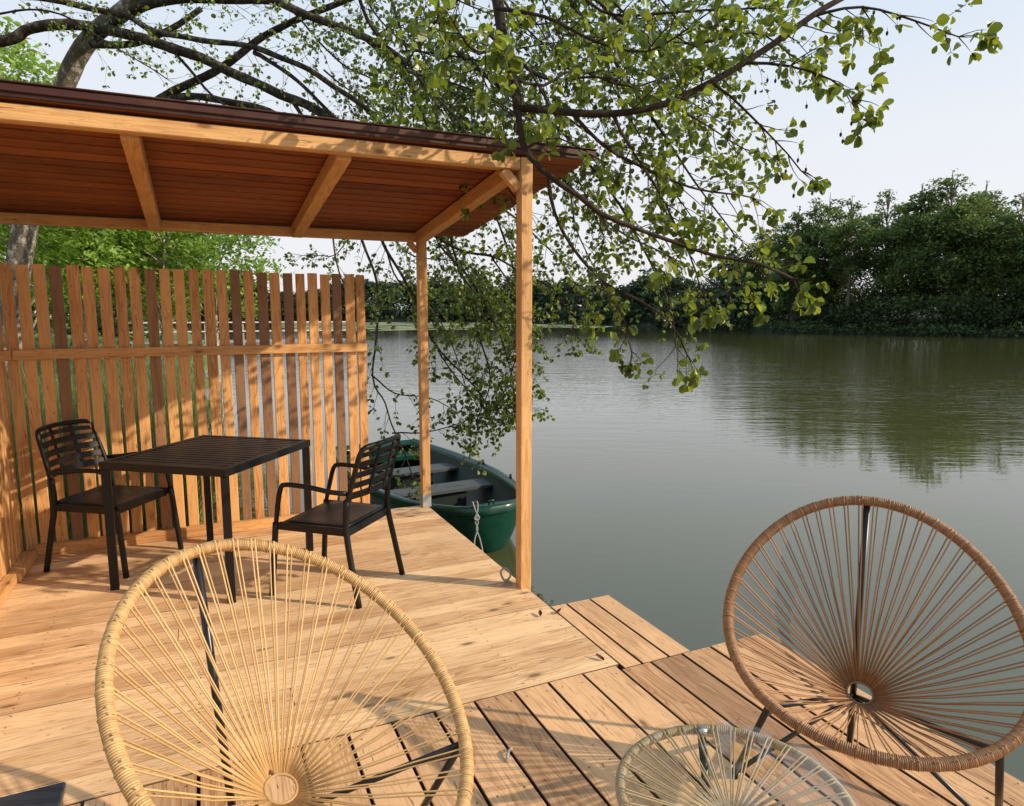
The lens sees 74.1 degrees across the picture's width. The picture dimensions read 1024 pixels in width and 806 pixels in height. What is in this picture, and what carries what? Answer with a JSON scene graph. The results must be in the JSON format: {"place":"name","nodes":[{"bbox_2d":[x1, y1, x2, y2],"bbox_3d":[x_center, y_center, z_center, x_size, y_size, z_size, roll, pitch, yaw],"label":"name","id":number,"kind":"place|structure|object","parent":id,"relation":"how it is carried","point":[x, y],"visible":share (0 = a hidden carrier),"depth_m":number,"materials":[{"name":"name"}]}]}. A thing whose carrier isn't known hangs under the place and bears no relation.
{"place":"outdoors","nodes":[
{"label":"outdoors","id":0,"kind":"place"},
{"bbox_2d":[22,336,209,439],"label":"lawn grass","id":1,"kind":"structure","parent":0,"point":[55,361],"depth_m":21.12,"materials":[{"name":"green plant"}]},
{"bbox_2d":[6,317,247,550],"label":"bank ground","id":2,"kind":"structure","parent":0,"point":[69,336],"depth_m":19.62,"materials":[{"name":"green plant"}]},
{"bbox_2d":[0,16,77,276],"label":"tree","id":3,"kind":"object","parent":2,"relation":"on","point":[14,65],"visible":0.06,"depth_m":23.46,"materials":[{"name":"green plant"}]},
{"bbox_2d":[0,224,158,328],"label":"tree","id":4,"kind":"object","parent":2,"relation":"on","point":[46,239],"visible":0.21,"depth_m":14.79,"materials":[{"name":"green plant"}]},
{"bbox_2d":[0,224,193,370],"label":"tree","id":5,"kind":"object","parent":2,"relation":"on","point":[48,292],"visible":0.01,"depth_m":18.80,"materials":[{"name":"green plant"}]},
{"bbox_2d":[30,276,188,348],"bbox_3d":[-33.363,-4.796,35.134,30.686,5.941,31.147,-3,8,-25],"label":"bush","id":6,"kind":"object","parent":2,"relation":"on","point":[99,324],"visible":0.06,"depth_m":29.62,"materials":[{"name":"green plant"}]},
{"bbox_2d":[31,231,191,345],"bbox_3d":[-15.429,-5.946,26.583,6.971,8.646,6.595,-6,10,-38],"label":"tree","id":7,"kind":"object","parent":2,"relation":"on","point":[111,292],"depth_m":26.96,"materials":[{"name":"green plant"}]},
{"bbox_2d":[39,227,231,379],"bbox_3d":[-9.469,-3.251,17.434,4.230,5.936,4.578,-3,8,-25],"label":"tree","id":8,"kind":"object","parent":2,"relation":"on","point":[161,245],"visible":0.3,"depth_m":16.92,"materials":[{"name":"green plant"}]},
{"bbox_2d":[143,232,294,381],"bbox_3d":[-8.715,-3.452,20.477,4.396,6.240,4.818,-3,8,-25],"label":"tree","id":9,"kind":"object","parent":2,"relation":"on","point":[229,242],"visible":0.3,"depth_m":19.89,"materials":[{"name":"green plant"}]},
{"bbox_2d":[0,0,1002,500],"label":"alder tree","id":10,"kind":"object","parent":2,"relation":"on","point":[608,44],"visible":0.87,"depth_m":4.91,"materials":[{"name":"green plant"}]},
{"bbox_2d":[0,0,1023,313],"label":"sky","id":11,"kind":"structure","parent":0,"point":[942,118],"materials":[{"name":"white"}]},
{"bbox_2d":[49,314,1023,804],"bbox_3d":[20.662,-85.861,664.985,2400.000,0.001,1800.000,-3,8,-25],"label":"lake water","id":12,"kind":"structure","parent":0,"point":[663,504],"depth_m":9.12,"materials":[{"name":"grey liquid"}]},
{"bbox_2d":[128,321,345,345],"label":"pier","id":13,"kind":"structure","parent":12,"relation":"in","point":[231,341],"depth_m":37.02,"materials":[{"name":"brown wood"}]},
{"bbox_2d":[197,750,361,805],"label":"deck substructure","id":14,"kind":"object","parent":12,"relation":"in","point":[198,792],"depth_m":2.48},
{"bbox_2d":[0,505,617,805],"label":"shelter deck","id":15,"kind":"structure","parent":14,"relation":"on","point":[49,734],"depth_m":3.35,"materials":[{"name":"brown wood"}]},
{"bbox_2d":[0,314,37,607],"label":"side fence","id":16,"kind":"object","parent":15,"relation":"on","point":[17,561],"visible":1,"depth_m":4.26,"materials":[{"name":"brown wood"}]},
{"bbox_2d":[35,419,183,578],"bbox_3d":[-2.649,0.587,4.440,0.664,0.920,0.567,1,8,10],"label":"armchair","id":17,"kind":"object","parent":15,"relation":"on","point":[126,498],"visible":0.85,"depth_m":4.37,"materials":[{"name":"black plastic"}]},
{"bbox_2d":[0,263,369,556],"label":"slat fence","id":18,"kind":"object","parent":15,"relation":"on","point":[62,353],"visible":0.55,"depth_m":4.83,"materials":[{"name":"brown wood"}]},
{"bbox_2d":[98,435,313,603],"bbox_3d":[-1.871,0.676,4.295,0.843,0.772,0.923,2,8,13],"label":"garden table","id":19,"kind":"object","parent":15,"relation":"on","point":[223,458],"visible":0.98,"depth_m":4.00,"materials":[{"name":"black plastic"}]},
{"bbox_2d":[0,79,597,590],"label":"timber shelter","id":20,"kind":"object","parent":15,"relation":"on","point":[84,157],"visible":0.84,"depth_m":3.82,"materials":[{"name":"wood"}]},
{"bbox_2d":[269,434,404,608],"bbox_3d":[-1.010,0.641,4.025,0.664,0.919,0.566,2,8,18],"label":"armchair","id":21,"kind":"object","parent":15,"relation":"on","point":[346,518],"visible":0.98,"depth_m":3.88,"materials":[{"name":"black plastic"}]},
{"bbox_2d":[500,567,512,584],"bbox_3d":[-0.029,1.039,4.074,0.073,0.109,0.062,-3,8,-25],"label":"rope loop","id":22,"kind":"object","parent":15,"relation":"on","point":[507,579],"visible":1,"depth_m":4.07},
{"bbox_2d":[71,595,1023,805],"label":"jetty deck","id":23,"kind":"structure","parent":14,"relation":"on","point":[555,735],"depth_m":2.58,"materials":[{"name":"brown wood"}]},
{"bbox_2d":[0,782,65,805],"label":"side table","id":24,"kind":"object","parent":23,"relation":"on","point":[51,795],"visible":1,"depth_m":1.65,"materials":[{"name":"stone"}]},
{"bbox_2d":[94,538,473,805],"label":"string chair","id":25,"kind":"object","parent":23,"relation":"on","point":[262,774],"visible":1,"depth_m":1.80,"materials":[{"name":"beige fabric"}]},
{"bbox_2d":[505,747,512,762],"bbox_3d":[-0.010,1.292,2.498,0.019,0.030,0.079,1,8,10],"label":"wood chip","id":26,"kind":"object","parent":23,"relation":"on","point":[510,749],"visible":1,"depth_m":2.49,"materials":[{"name":"beige wood"}]},
{"bbox_2d":[5,519,1018,802],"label":"screw heads","id":27,"kind":"object","parent":23,"relation":"on","point":[405,727],"visible":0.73,"depth_m":3.07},
{"bbox_2d":[615,724,855,805],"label":"glass table","id":28,"kind":"object","parent":23,"relation":"on","point":[708,797],"visible":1,"depth_m":1.68,"materials":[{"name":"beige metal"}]},
{"bbox_2d":[722,495,1023,805],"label":"string chair","id":29,"kind":"object","parent":23,"relation":"on","point":[883,699],"visible":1,"depth_m":2.26,"materials":[{"name":"brown fabric"}]},
{"bbox_2d":[335,439,515,552],"bbox_3d":[-0.949,0.984,7.258,1.528,0.706,3.407,-3,8,-25],"label":"rowing boat","id":30,"kind":"object","parent":12,"relation":"on","point":[457,489],"visible":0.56,"depth_m":6.95,"materials":[{"name":"green plastic"}]},
{"bbox_2d":[471,501,482,550],"bbox_3d":[-0.307,1.049,5.684,0.085,0.446,0.189,-3,8,-25],"label":"mooring rope","id":31,"kind":"object","parent":30,"relation":"hanging from","point":[476,519],"visible":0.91,"depth_m":5.67,"materials":[{"name":"white fabric"}]},
{"bbox_2d":[282,322,612,330],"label":"water lilies","id":32,"kind":"object","parent":12,"relation":"on","point":[401,327],"visible":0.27,"depth_m":106.60,"materials":[{"name":"green plant"}]},
{"bbox_2d":[172,308,1023,336],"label":"bank ground","id":33,"kind":"structure","parent":0,"point":[632,322],"depth_m":76.80,"materials":[{"name":"green plant"}]},
{"bbox_2d":[52,249,779,335],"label":"distant wood","id":34,"kind":"object","parent":33,"relation":"on","point":[634,289],"visible":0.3,"depth_m":135.49,"materials":[{"name":"green plant"}]},
{"bbox_2d":[737,226,783,305],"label":"shore tree","id":35,"kind":"object","parent":33,"relation":"on","point":[757,277],"visible":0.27,"depth_m":84.06,"materials":[{"name":"green plant"}]},
{"bbox_2d":[763,205,829,322],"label":"shore tree","id":36,"kind":"object","parent":33,"relation":"on","point":[804,250],"visible":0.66,"depth_m":75.54,"materials":[{"name":"green plant"}]},
{"bbox_2d":[796,192,852,309],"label":"shore tree","id":37,"kind":"object","parent":33,"relation":"on","point":[825,224],"visible":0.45,"depth_m":75.94,"materials":[{"name":"green plant"}]},
{"bbox_2d":[671,251,1023,337],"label":"shore bushes","id":38,"kind":"object","parent":33,"relation":"on","point":[999,309],"visible":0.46,"depth_m":66.47,"materials":[{"name":"green plant"}]},
{"bbox_2d":[819,196,878,323],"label":"shore tree","id":39,"kind":"object","parent":33,"relation":"on","point":[850,232],"visible":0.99,"depth_m":70.84,"materials":[{"name":"green plant"}]},
{"bbox_2d":[856,189,908,316],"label":"shore tree","id":40,"kind":"object","parent":33,"relation":"on","point":[877,220],"visible":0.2,"depth_m":72.75,"materials":[{"name":"green plant"}]},
{"bbox_2d":[868,183,960,322],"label":"shore tree","id":41,"kind":"object","parent":33,"relation":"on","point":[891,279],"visible":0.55,"depth_m":66.98,"materials":[{"name":"green plant"}]},
{"bbox_2d":[885,168,1020,323],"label":"shore tree","id":42,"kind":"object","parent":33,"relation":"on","point":[962,229],"visible":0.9,"depth_m":63.63,"materials":[{"name":"green plant"}]},
{"bbox_2d":[943,180,1023,304],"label":"shore tree","id":43,"kind":"object","parent":33,"relation":"on","point":[997,212],"visible":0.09,"depth_m":67.27,"materials":[{"name":"green plant"}]},
{"bbox_2d":[979,193,1023,320],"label":"shore tree","id":44,"kind":"object","parent":33,"relation":"on","point":[1007,219],"visible":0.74,"depth_m":61.48,"materials":[{"name":"green plant"}]},
{"bbox_2d":[993,239,1023,310],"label":"shore tree","id":45,"kind":"object","parent":33,"relation":"on","point":[1011,285],"visible":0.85,"depth_m":61.05,"materials":[{"name":"green plant"}]}
]}

